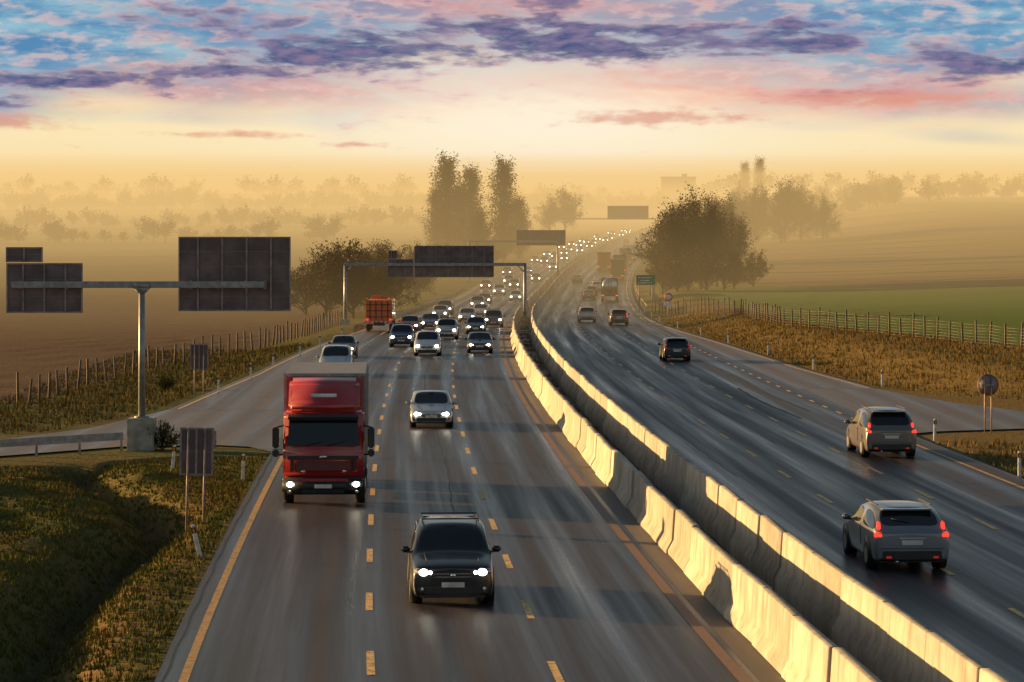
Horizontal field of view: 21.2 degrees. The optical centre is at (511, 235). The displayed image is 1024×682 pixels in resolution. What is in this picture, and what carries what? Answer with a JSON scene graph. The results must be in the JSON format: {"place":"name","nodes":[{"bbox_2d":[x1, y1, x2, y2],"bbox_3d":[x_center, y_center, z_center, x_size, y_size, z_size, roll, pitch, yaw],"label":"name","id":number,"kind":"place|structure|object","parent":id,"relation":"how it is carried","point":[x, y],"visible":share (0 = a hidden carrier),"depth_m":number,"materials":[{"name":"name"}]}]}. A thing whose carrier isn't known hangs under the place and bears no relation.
{"place":"outdoors","nodes":[
{"label":"outdoors","id":0,"kind":"place"},
{"bbox_2d":[0,193,1023,681],"bbox_3d":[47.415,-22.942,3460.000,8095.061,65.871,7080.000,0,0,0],"label":"terrain","id":1,"kind":"structure","parent":0,"point":[956,261],"depth_m":296.58,"materials":[{"name":"plant"}]},
{"bbox_2d":[0,432,123,456],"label":"guardrail","id":2,"kind":"object","parent":1,"relation":"on","point":[37,441],"visible":0.92,"depth_m":104.99,"materials":[{"name":"metal"}]},
{"bbox_2d":[0,454,264,681],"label":"grass","id":3,"kind":"structure","parent":1,"relation":"on","point":[141,570],"depth_m":73.60,"materials":[{"name":"green plant"}]},
{"bbox_2d":[6,237,290,450],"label":"overhead road sign","id":4,"kind":"object","parent":1,"relation":"on","point":[234,273],"visible":1,"depth_m":107.92,"materials":[{"name":"metal"}]},
{"bbox_2d":[0,341,311,433],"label":"grass","id":5,"kind":"structure","parent":1,"relation":"on","point":[225,376],"depth_m":157.76,"materials":[{"name":"green plant"}]},
{"bbox_2d":[146,420,179,449],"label":"bush","id":6,"kind":"object","parent":1,"relation":"on","point":[162,435],"visible":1,"depth_m":107.51,"materials":[{"name":"green plant"}]},
{"bbox_2d":[152,374,178,392],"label":"bush","id":7,"kind":"object","parent":1,"relation":"on","point":[164,384],"visible":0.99,"depth_m":149.85,"materials":[{"name":"green plant"}]},
{"bbox_2d":[0,310,341,402],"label":"wire fence","id":8,"kind":"object","parent":1,"relation":"on","point":[304,322],"visible":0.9,"depth_m":191.97,"materials":[{"name":"brown wood"}]},
{"bbox_2d":[0,212,345,242],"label":"tree row","id":9,"kind":"object","parent":1,"relation":"on","point":[7,233],"visible":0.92,"depth_m":894.53,"materials":[{"name":"green plant"}]},
{"bbox_2d":[179,427,213,529],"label":"road sign","id":10,"kind":"object","parent":1,"relation":"on","point":[196,458],"visible":0.89,"depth_m":81.06,"materials":[{"name":"metal"}]},
{"bbox_2d":[191,524,201,555],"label":"delineator post","id":11,"kind":"object","parent":1,"relation":"on","point":[195,538],"visible":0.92,"depth_m":71.44,"materials":[{"name":"white plastic"}]},
{"bbox_2d":[190,344,207,395],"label":"road sign","id":12,"kind":"object","parent":1,"relation":"on","point":[198,356],"visible":0.88,"depth_m":144.06,"materials":[{"name":"metal"}]},
{"bbox_2d":[0,184,430,210],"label":"tree row","id":13,"kind":"object","parent":1,"relation":"on","point":[184,197],"visible":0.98,"depth_m":1801.92,"materials":[{"name":"green plant"}]},
{"bbox_2d":[0,202,435,227],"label":"tree row","id":14,"kind":"object","parent":1,"relation":"on","point":[36,218],"visible":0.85,"depth_m":1205.79,"materials":[{"name":"green plant"}]},
{"bbox_2d":[291,257,322,314],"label":"bare bush","id":15,"kind":"object","parent":1,"relation":"on","point":[295,298],"visible":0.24,"depth_m":337.18,"materials":[{"name":"brown plant"}]},
{"bbox_2d":[291,240,363,316],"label":"bare bush","id":16,"kind":"object","parent":1,"relation":"on","point":[325,256],"visible":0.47,"depth_m":329.54,"materials":[{"name":"brown plant"}]},
{"bbox_2d":[302,247,364,312],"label":"bare bush","id":17,"kind":"object","parent":1,"relation":"on","point":[330,308],"visible":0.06,"depth_m":344.76,"materials":[{"name":"brown plant"}]},
{"bbox_2d":[305,238,392,311],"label":"bare bush","id":18,"kind":"object","parent":1,"relation":"on","point":[336,248],"visible":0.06,"depth_m":349.54,"materials":[{"name":"brown plant"}]},
{"bbox_2d":[301,237,398,317],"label":"bare bush","id":19,"kind":"object","parent":1,"relation":"on","point":[354,280],"visible":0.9,"depth_m":324.65,"materials":[{"name":"brown plant"}]},
{"bbox_2d":[326,244,412,310],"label":"bare bush","id":20,"kind":"object","parent":1,"relation":"on","point":[373,267],"visible":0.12,"depth_m":341.86,"materials":[{"name":"brown plant"}]},
{"bbox_2d":[358,237,405,258],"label":"bare bush","id":21,"kind":"object","parent":1,"relation":"on","point":[387,246],"visible":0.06,"depth_m":398.31,"materials":[{"name":"brown plant"}]},
{"bbox_2d":[352,248,424,310],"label":"bare bush","id":22,"kind":"object","parent":1,"relation":"on","point":[390,294],"visible":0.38,"depth_m":332.06,"materials":[{"name":"brown plant"}]},
{"bbox_2d":[362,244,414,293],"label":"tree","id":23,"kind":"object","parent":1,"relation":"on","point":[402,253],"visible":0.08,"depth_m":374.73,"materials":[{"name":"plant"}]},
{"bbox_2d":[371,246,419,297],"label":"bare bush","id":24,"kind":"object","parent":1,"relation":"on","point":[412,283],"visible":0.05,"depth_m":350.66,"materials":[{"name":"plant"}]},
{"bbox_2d":[400,254,436,300],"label":"bare bush","id":25,"kind":"object","parent":1,"relation":"on","point":[423,282],"visible":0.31,"depth_m":393.88,"materials":[{"name":"plant"}]},
{"bbox_2d":[418,187,443,245],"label":"poplar tree","id":26,"kind":"object","parent":1,"relation":"on","point":[430,232],"visible":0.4,"depth_m":639.43,"materials":[{"name":"green plant"}]},
{"bbox_2d":[341,246,528,324],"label":"sign gantry","id":27,"kind":"object","parent":1,"relation":"on","point":[453,261],"visible":0.99,"depth_m":285.27,"materials":[{"name":"metal"}]},
{"bbox_2d":[423,148,470,245],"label":"poplar tree","id":28,"kind":"object","parent":1,"relation":"on","point":[445,222],"visible":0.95,"depth_m":619.02,"materials":[{"name":"green plant"}]},
{"bbox_2d":[450,185,467,245],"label":"poplar tree","id":29,"kind":"object","parent":1,"relation":"on","point":[458,216],"visible":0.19,"depth_m":630.84,"materials":[{"name":"green plant"}]},
{"bbox_2d":[448,201,493,245],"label":"tree","id":30,"kind":"object","parent":1,"relation":"on","point":[479,233],"visible":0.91,"depth_m":589.52,"materials":[{"name":"green plant"}]},
{"bbox_2d":[454,161,489,245],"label":"poplar tree","id":31,"kind":"object","parent":1,"relation":"on","point":[472,190],"visible":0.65,"depth_m":624.21,"materials":[{"name":"green plant"}]},
{"bbox_2d":[482,153,525,261],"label":"poplar tree","id":32,"kind":"object","parent":1,"relation":"on","point":[503,181],"visible":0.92,"depth_m":619.02,"materials":[{"name":"green plant"}]},
{"bbox_2d":[0,169,1023,204],"bbox_3d":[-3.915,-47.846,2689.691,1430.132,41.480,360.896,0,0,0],"label":"tree row","id":33,"kind":"object","parent":1,"relation":"on","point":[404,186],"visible":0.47,"depth_m":2712.25,"materials":[{"name":"green plant"}]},
{"bbox_2d":[466,230,564,282],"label":"sign gantry","id":34,"kind":"object","parent":1,"relation":"on","point":[541,237],"visible":0.77,"depth_m":480.27,"materials":[{"name":"metal"}]},
{"bbox_2d":[506,194,531,258],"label":"poplar tree","id":35,"kind":"object","parent":1,"relation":"on","point":[521,220],"visible":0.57,"depth_m":639.40,"materials":[{"name":"green plant"}]},
{"bbox_2d":[533,193,561,229],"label":"tree","id":36,"kind":"object","parent":1,"relation":"on","point":[551,212],"visible":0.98,"depth_m":879.61,"materials":[{"name":"green plant"}]},
{"bbox_2d":[396,187,720,213],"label":"tree row","id":37,"kind":"object","parent":1,"relation":"on","point":[590,203],"visible":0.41,"depth_m":1986.60,"materials":[{"name":"green plant"}]},
{"bbox_2d":[539,182,587,239],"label":"tree","id":38,"kind":"object","parent":1,"relation":"on","point":[567,210],"visible":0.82,"depth_m":899.08,"materials":[{"name":"green plant"}]},
{"bbox_2d":[554,206,655,238],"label":"sign gantry","id":39,"kind":"object","parent":1,"relation":"on","point":[627,212],"visible":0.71,"depth_m":800.27,"materials":[{"name":"metal"}]},
{"bbox_2d":[615,209,673,288],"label":"tree","id":40,"kind":"object","parent":1,"relation":"on","point":[654,254],"visible":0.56,"depth_m":428.99,"materials":[{"name":"green plant"}]},
{"bbox_2d":[636,275,654,311],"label":"direction sign","id":41,"kind":"object","parent":1,"relation":"on","point":[645,279],"visible":0.98,"depth_m":334.92,"materials":[{"name":"metal"}]},
{"bbox_2d":[642,255,688,294],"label":"bare bush","id":42,"kind":"object","parent":1,"relation":"on","point":[653,271],"visible":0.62,"depth_m":407.49,"materials":[{"name":"plant"}]},
{"bbox_2d":[641,184,711,285],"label":"tree","id":43,"kind":"object","parent":1,"relation":"on","point":[691,201],"visible":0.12,"depth_m":439.86,"materials":[{"name":"green plant"}]},
{"bbox_2d":[660,174,695,204],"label":"apartment block","id":44,"kind":"structure","parent":1,"relation":"on","point":[670,186],"depth_m":2593.00,"materials":[{"name":"concrete"}]},
{"bbox_2d":[647,190,713,289],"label":"tree","id":45,"kind":"object","parent":1,"relation":"on","point":[675,229],"visible":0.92,"depth_m":413.64,"materials":[{"name":"green plant"}]},
{"bbox_2d":[663,184,732,288],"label":"tree","id":46,"kind":"object","parent":1,"relation":"on","point":[706,224],"visible":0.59,"depth_m":419.32,"materials":[{"name":"green plant"}]},
{"bbox_2d":[704,190,747,237],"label":"tree","id":47,"kind":"object","parent":1,"relation":"on","point":[729,208],"visible":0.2,"depth_m":558.90,"materials":[{"name":"green plant"}]},
{"bbox_2d":[700,190,754,280],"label":"tree","id":48,"kind":"object","parent":1,"relation":"on","point":[725,213],"visible":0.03,"depth_m":475.86,"materials":[{"name":"green plant"}]},
{"bbox_2d":[707,203,749,286],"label":"tree","id":49,"kind":"object","parent":1,"relation":"on","point":[723,240],"visible":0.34,"depth_m":431.21,"materials":[{"name":"green plant"}]},
{"bbox_2d":[708,247,752,289],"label":"bare bush","id":50,"kind":"object","parent":1,"relation":"on","point":[728,276],"visible":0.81,"depth_m":411.88,"materials":[{"name":"plant"}]},
{"bbox_2d":[711,209,757,264],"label":"tree","id":51,"kind":"object","parent":1,"relation":"on","point":[739,233],"visible":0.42,"depth_m":450.11,"materials":[{"name":"green plant"}]},
{"bbox_2d":[717,252,755,288],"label":"bare bush","id":52,"kind":"object","parent":1,"relation":"on","point":[745,269],"visible":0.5,"depth_m":417.94,"materials":[{"name":"plant"}]},
{"bbox_2d":[726,179,750,208],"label":"tree","id":53,"kind":"object","parent":1,"relation":"on","point":[735,192],"visible":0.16,"depth_m":937.04,"materials":[{"name":"green plant"}]},
{"bbox_2d":[734,160,752,203],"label":"poplar tree","id":54,"kind":"object","parent":1,"relation":"on","point":[744,174],"visible":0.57,"depth_m":1498.76,"materials":[{"name":"green plant"}]},
{"bbox_2d":[733,189,761,233],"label":"tree","id":55,"kind":"object","parent":1,"relation":"on","point":[740,208],"visible":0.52,"depth_m":778.73,"materials":[{"name":"green plant"}]},
{"bbox_2d":[732,249,774,285],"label":"bare bush","id":56,"kind":"object","parent":1,"relation":"on","point":[757,269],"visible":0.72,"depth_m":429.10,"materials":[{"name":"plant"}]},
{"bbox_2d":[736,179,772,242],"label":"tree","id":57,"kind":"object","parent":1,"relation":"on","point":[760,201],"visible":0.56,"depth_m":798.83,"materials":[{"name":"green plant"}]},
{"bbox_2d":[751,157,768,197],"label":"poplar tree","id":58,"kind":"object","parent":1,"relation":"on","point":[760,168],"visible":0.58,"depth_m":1498.99,"materials":[{"name":"green plant"}]},
{"bbox_2d":[764,175,809,241],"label":"tree","id":59,"kind":"object","parent":1,"relation":"on","point":[783,199],"visible":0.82,"depth_m":788.86,"materials":[{"name":"green plant"}]},
{"bbox_2d":[791,177,819,239],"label":"tree","id":60,"kind":"object","parent":1,"relation":"on","point":[801,198],"visible":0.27,"depth_m":808.79,"materials":[{"name":"green plant"}]},
{"bbox_2d":[680,175,943,227],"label":"tree row","id":61,"kind":"object","parent":1,"relation":"on","point":[873,195],"visible":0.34,"depth_m":1207.11,"materials":[{"name":"green plant"}]},
{"bbox_2d":[800,205,845,239],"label":"bare bush","id":62,"kind":"object","parent":1,"relation":"on","point":[822,223],"visible":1,"depth_m":788.67,"materials":[{"name":"plant"}]},
{"bbox_2d":[809,191,845,238],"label":"tree","id":63,"kind":"object","parent":1,"relation":"on","point":[823,203],"visible":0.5,"depth_m":799.32,"materials":[{"name":"green plant"}]},
{"bbox_2d":[655,297,1023,348],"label":"wire fence","id":64,"kind":"object","parent":1,"relation":"on","point":[753,310],"visible":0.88,"depth_m":220.89,"materials":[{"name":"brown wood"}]},
{"bbox_2d":[769,174,1023,203],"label":"tree row","id":65,"kind":"object","parent":1,"relation":"on","point":[969,188],"visible":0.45,"depth_m":1474.39,"materials":[{"name":"green plant"}]},
{"bbox_2d":[977,374,998,432],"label":"round road sign","id":66,"kind":"object","parent":1,"relation":"on","point":[987,384],"visible":0.92,"depth_m":117.03,"materials":[{"name":"metal"}]},
{"bbox_2d":[0,389,1023,455],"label":"side road","id":67,"kind":"structure","parent":0,"point":[250,428],"depth_m":124.57,"materials":[{"name":"grey asphalt"}]},
{"bbox_2d":[0,0,1023,202],"label":"sky","id":68,"kind":"structure","parent":0,"point":[617,96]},
{"bbox_2d":[169,279,876,409],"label":"ramp pavement","id":69,"kind":"structure","parent":0,"point":[264,391],"depth_m":159.02,"materials":[{"name":"grey asphalt"}]},
{"bbox_2d":[365,295,395,330],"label":"truck","id":70,"kind":"object","parent":69,"relation":"on","point":[380,310],"visible":0.88,"depth_m":248.10,"materials":[{"name":"orange metal"}]},
{"bbox_2d":[354,286,464,332],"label":"guardrail","id":71,"kind":"object","parent":69,"relation":"on","point":[409,311],"visible":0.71,"depth_m":334.90,"materials":[{"name":"metal"}]},
{"bbox_2d":[155,220,1023,681],"bbox_3d":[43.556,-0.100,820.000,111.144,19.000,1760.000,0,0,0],"label":"highway road","id":72,"kind":"structure","parent":0,"point":[305,578],"depth_m":78.20,"materials":[{"name":"grey asphalt"}]},
{"bbox_2d":[272,362,373,501],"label":"box truck","id":73,"kind":"object","parent":72,"relation":"on","point":[328,436],"visible":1,"depth_m":84.75,"materials":[{"name":"red metal"}]},
{"bbox_2d":[316,343,355,361],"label":"minivan","id":74,"kind":"object","parent":72,"relation":"on","point":[336,353],"visible":0.43,"depth_m":163.27,"materials":[{"name":"silver paint"}]},
{"bbox_2d":[328,335,358,357],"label":"hatchback car","id":75,"kind":"object","parent":72,"relation":"on","point":[351,341],"visible":0.55,"depth_m":188.28,"materials":[{"name":"brown paint"}]},
{"bbox_2d":[387,323,415,346],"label":"suv","id":76,"kind":"object","parent":72,"relation":"on","point":[401,333],"visible":0.98,"depth_m":207.60,"materials":[{"name":"blue paint"}]},
{"bbox_2d":[398,315,421,331],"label":"hatchback car","id":77,"kind":"object","parent":72,"relation":"on","point":[414,321],"visible":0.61,"depth_m":246.16,"materials":[{"name":"red paint"}]},
{"bbox_2d":[411,330,443,355],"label":"minivan","id":78,"kind":"object","parent":72,"relation":"on","point":[427,341],"visible":1,"depth_m":190.62,"materials":[{"name":"white paint"}]},
{"bbox_2d":[405,390,456,426],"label":"sedan car","id":79,"kind":"object","parent":72,"relation":"on","point":[430,406],"visible":1,"depth_m":119.42,"materials":[{"name":"silver paint"}]},
{"bbox_2d":[420,313,441,328],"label":"sedan car","id":80,"kind":"object","parent":72,"relation":"on","point":[429,319],"visible":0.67,"depth_m":257.02,"materials":[{"name":"blue paint"}]},
{"bbox_2d":[430,305,449,316],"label":"hatchback car","id":81,"kind":"object","parent":72,"relation":"on","point":[442,310],"visible":0.82,"depth_m":298.93,"materials":[{"name":"silver paint"}]},
{"bbox_2d":[433,317,459,338],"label":"suv","id":82,"kind":"object","parent":72,"relation":"on","point":[446,326],"visible":0.88,"depth_m":225.72,"materials":[{"name":"silver paint"}]},
{"bbox_2d":[401,512,500,601],"bbox_3d":[-1.450,7.502,63.899,2.307,1.792,4.769,0,0,-3],"label":"suv","id":83,"kind":"object","parent":72,"relation":"on","point":[449,556],"visible":1,"depth_m":62.31,"materials":[{"name":"black paint"}]},
{"bbox_2d":[456,308,477,321],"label":"sedan car","id":84,"kind":"object","parent":72,"relation":"on","point":[464,313],"visible":0.85,"depth_m":284.02,"materials":[{"name":"silver paint"}]},
{"bbox_2d":[464,317,487,333],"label":"hatchback car","id":85,"kind":"object","parent":72,"relation":"on","point":[475,324],"visible":0.99,"depth_m":240.49,"materials":[{"name":"paint"}]},
{"bbox_2d":[469,295,485,307],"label":"suv","id":86,"kind":"object","parent":72,"relation":"on","point":[477,299],"visible":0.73,"depth_m":346.15,"materials":[{"name":"silver paint"}]},
{"bbox_2d":[464,332,494,352],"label":"sedan car","id":87,"kind":"object","parent":72,"relation":"on","point":[479,340],"visible":1,"depth_m":195.67,"materials":[{"name":"paint"}]},
{"bbox_2d":[471,304,489,314],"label":"sedan car","id":88,"kind":"object","parent":72,"relation":"on","point":[480,309],"visible":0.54,"depth_m":309.21,"materials":[{"name":"white paint"}]},
{"bbox_2d":[160,353,811,681],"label":"tar seams","id":89,"kind":"object","parent":72,"relation":"on","point":[210,575],"visible":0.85,"depth_m":99.74,"materials":[{"name":"black asphalt"}]},
{"bbox_2d":[482,310,504,326],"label":"suv","id":90,"kind":"object","parent":72,"relation":"on","point":[493,317],"visible":0.88,"depth_m":262.36,"materials":[{"name":"grey paint"}]},
{"bbox_2d":[492,284,505,294],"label":"minivan","id":91,"kind":"object","parent":72,"relation":"on","point":[499,288],"visible":1,"depth_m":420.63,"materials":[{"name":"white paint"}]},
{"bbox_2d":[576,307,597,321],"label":"hatchback car","id":92,"kind":"object","parent":72,"relation":"on","point":[586,313],"visible":1,"depth_m":282.08,"materials":[{"name":"silver paint"}]},
{"bbox_2d":[178,235,1023,681],"bbox_3d":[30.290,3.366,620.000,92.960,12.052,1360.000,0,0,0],"label":"road markings","id":93,"kind":"structure","parent":72,"relation":"on","point":[724,657],"depth_m":75.30,"materials":[{"name":"paint"}]},
{"bbox_2d":[597,252,610,270],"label":"semi trailer truck","id":94,"kind":"object","parent":72,"relation":"on","point":[603,259],"visible":0.86,"depth_m":548.01,"materials":[{"name":"beige metal"}]},
{"bbox_2d":[601,277,618,301],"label":"tanker truck","id":95,"kind":"object","parent":72,"relation":"on","point":[609,286],"visible":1,"depth_m":385.34,"materials":[{"name":"metal"}]},
{"bbox_2d":[610,259,623,279],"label":"semi trailer truck","id":96,"kind":"object","parent":72,"relation":"on","point":[616,267],"visible":0.81,"depth_m":492.00,"materials":[{"name":"beige metal"}]},
{"bbox_2d":[607,309,628,324],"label":"hatchback car","id":97,"kind":"object","parent":72,"relation":"on","point":[618,315],"visible":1,"depth_m":270.14,"materials":[{"name":"beige paint"}]},
{"bbox_2d":[518,220,729,554],"bbox_3d":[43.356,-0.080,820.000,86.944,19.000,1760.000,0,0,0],"label":"median strip","id":98,"kind":"object","parent":72,"relation":"on","point":[566,396],"visible":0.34,"depth_m":159.32,"materials":[{"name":"concrete"}]},
{"bbox_2d":[510,225,881,681],"bbox_3d":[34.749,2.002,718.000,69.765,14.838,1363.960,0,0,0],"label":"concrete barrier","id":99,"kind":"object","parent":98,"relation":"on","point":[789,642],"visible":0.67,"depth_m":64.62,"materials":[{"name":"grey concrete"}]},
{"bbox_2d":[619,248,631,265],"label":"semi trailer truck","id":100,"kind":"object","parent":72,"relation":"on","point":[622,251],"visible":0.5,"depth_m":585.01,"materials":[{"name":"beige metal"}]},
{"bbox_2d":[505,224,785,681],"bbox_3d":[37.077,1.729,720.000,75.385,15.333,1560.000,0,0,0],"label":"concrete shoulder","id":101,"kind":"object","parent":72,"relation":"on","point":[749,655],"visible":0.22,"depth_m":71.35},
{"bbox_2d":[657,337,690,360],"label":"hatchback car","id":102,"kind":"object","parent":72,"relation":"on","point":[674,347],"visible":1,"depth_m":181.78,"materials":[{"name":"paint"}]},
{"bbox_2d":[529,224,1010,681],"bbox_3d":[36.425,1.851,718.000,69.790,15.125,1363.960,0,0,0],"label":"concrete barrier","id":103,"kind":"object","parent":72,"relation":"on","point":[882,638],"visible":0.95,"depth_m":63.83,"materials":[{"name":"grey concrete"}]},
{"bbox_2d":[845,405,916,455],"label":"suv","id":104,"kind":"object","parent":72,"relation":"on","point":[879,429],"visible":1,"depth_m":103.12,"materials":[{"name":"beige paint"}]},
{"bbox_2d":[842,498,948,567],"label":"station wagon","id":105,"kind":"object","parent":72,"relation":"on","point":[875,533],"visible":1,"depth_m":68.36,"materials":[{"name":"paint"}]},
{"bbox_2d":[518,319,721,547],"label":"grass","id":106,"kind":"structure","parent":0,"point":[525,328],"depth_m":184.99,"materials":[{"name":"green plant"}]},
{"bbox_2d":[658,306,1023,476],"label":"grass","id":107,"kind":"structure","parent":0,"point":[850,373],"depth_m":182.10,"materials":[{"name":"plant"}]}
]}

